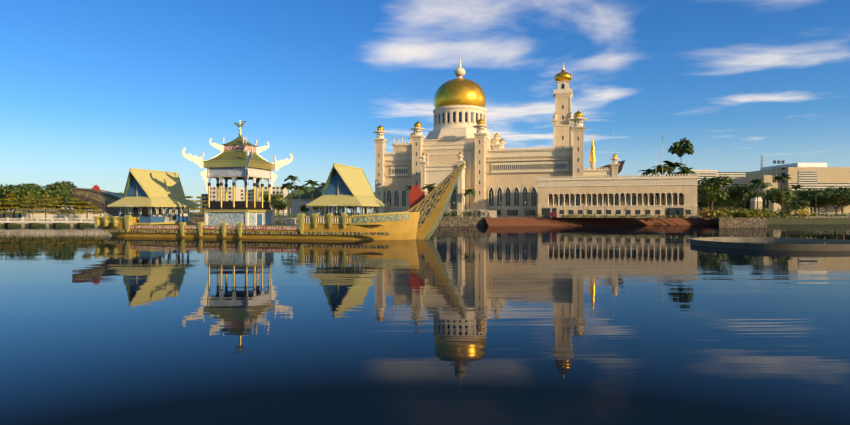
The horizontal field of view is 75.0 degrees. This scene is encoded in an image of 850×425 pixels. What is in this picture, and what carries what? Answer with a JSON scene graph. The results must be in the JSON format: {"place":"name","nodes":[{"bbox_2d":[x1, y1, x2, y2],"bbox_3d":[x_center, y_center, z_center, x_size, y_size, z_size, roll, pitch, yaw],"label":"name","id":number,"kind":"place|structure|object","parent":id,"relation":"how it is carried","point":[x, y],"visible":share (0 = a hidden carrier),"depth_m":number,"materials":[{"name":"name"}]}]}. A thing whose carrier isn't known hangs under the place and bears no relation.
{"place":"outdoors","nodes":[
{"label":"outdoors","id":0,"kind":"place"},
{"bbox_2d":[0,213,369,224],"bbox_3d":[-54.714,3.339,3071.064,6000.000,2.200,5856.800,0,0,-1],"label":"ground","id":1,"kind":"structure","parent":0,"point":[17,215],"depth_m":168.88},
{"bbox_2d":[0,209,195,225],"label":"lagoon promenade","id":2,"kind":"structure","parent":1,"relation":"on","point":[54,217],"depth_m":174.72,"materials":[{"name":"white paint"}]},
{"bbox_2d":[0,193,207,220],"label":"park trees","id":3,"kind":"object","parent":1,"relation":"on","point":[83,211],"visible":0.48,"depth_m":162.26,"materials":[{"name":"green plant"}]},
{"bbox_2d":[0,181,372,217],"bbox_3d":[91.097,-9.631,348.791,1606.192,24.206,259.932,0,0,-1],"label":"tree","id":4,"kind":"object","parent":1,"relation":"on","point":[36,192],"visible":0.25,"depth_m":226.96,"materials":[{"name":"green plant"}]},
{"bbox_2d":[201,186,333,215],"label":"background buildings","id":5,"kind":"structure","parent":1,"relation":"on","point":[311,195],"depth_m":327.73,"materials":[{"name":"grey"}]},
{"bbox_2d":[0,224,849,424],"bbox_3d":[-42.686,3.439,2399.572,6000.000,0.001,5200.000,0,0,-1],"label":"lagoon water","id":6,"kind":"structure","parent":0,"point":[573,325],"depth_m":16.42,"materials":[{"name":"blue liquid"}]},
{"bbox_2d":[72,120,465,239],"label":"ceremonial barge","id":7,"kind":"object","parent":6,"relation":"in","point":[132,211],"visible":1,"depth_m":75.80,"materials":[{"name":"gold metal"}]},
{"bbox_2d":[690,236,849,250],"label":"fountain ring","id":8,"kind":"object","parent":6,"relation":"in","point":[809,244],"visible":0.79,"depth_m":54.61,"materials":[{"name":"concrete"}]},
{"bbox_2d":[0,0,849,212],"label":"sky","id":9,"kind":"structure","parent":0,"point":[92,92],"materials":[{"name":"blue"}]},
{"bbox_2d":[275,214,849,223],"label":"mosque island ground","id":10,"kind":"structure","parent":0,"point":[821,220],"depth_m":163.32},
{"bbox_2d":[196,175,374,216],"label":"trees","id":11,"kind":"object","parent":10,"relation":"on","point":[276,204],"visible":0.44,"depth_m":179.54,"materials":[{"name":"green plant"}]},
{"bbox_2d":[274,213,301,216],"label":"railing","id":12,"kind":"object","parent":10,"relation":"on","point":[285,213],"visible":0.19,"depth_m":149.14,"materials":[{"name":"green"}]},
{"bbox_2d":[187,217,766,227],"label":"rock wall","id":13,"kind":"structure","parent":10,"relation":"on","point":[742,222],"depth_m":141.26,"materials":[{"name":"grey stone"}]},
{"bbox_2d":[372,58,662,216],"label":"mosque","id":14,"kind":"structure","parent":10,"relation":"on","point":[494,173],"depth_m":161.88,"materials":[{"name":"beige stone"}]},
{"bbox_2d":[388,202,647,217],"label":"lamp posts and railing","id":15,"kind":"object","parent":10,"relation":"on","point":[501,202],"visible":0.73,"depth_m":141.01,"materials":[{"name":"metal"}]},
{"bbox_2d":[319,138,817,218],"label":"trees","id":16,"kind":"object","parent":10,"relation":"on","point":[710,187],"visible":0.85,"depth_m":141.44,"materials":[{"name":"green plant"}]},
{"bbox_2d":[478,209,718,225],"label":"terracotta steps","id":17,"kind":"structure","parent":10,"relation":"on","point":[494,220],"depth_m":145.92,"materials":[{"name":"concrete"}]},
{"bbox_2d":[537,174,698,217],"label":"arcade building","id":18,"kind":"structure","parent":10,"relation":"on","point":[673,195],"depth_m":139.65,"materials":[{"name":"beige stone"}]},
{"bbox_2d":[666,155,849,214],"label":"office blocks","id":19,"kind":"structure","parent":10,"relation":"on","point":[818,176],"depth_m":296.04,"materials":[{"name":"grey concrete"}]},
{"bbox_2d":[697,183,849,216],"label":"shore trees","id":20,"kind":"object","parent":10,"relation":"on","point":[829,196],"visible":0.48,"depth_m":232.41,"materials":[{"name":"green plant"}]},
{"bbox_2d":[750,197,849,216],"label":"shore road and gate","id":21,"kind":"structure","parent":10,"relation":"on","point":[772,205],"depth_m":190.84,"materials":[{"name":"white paint"}]}
]}

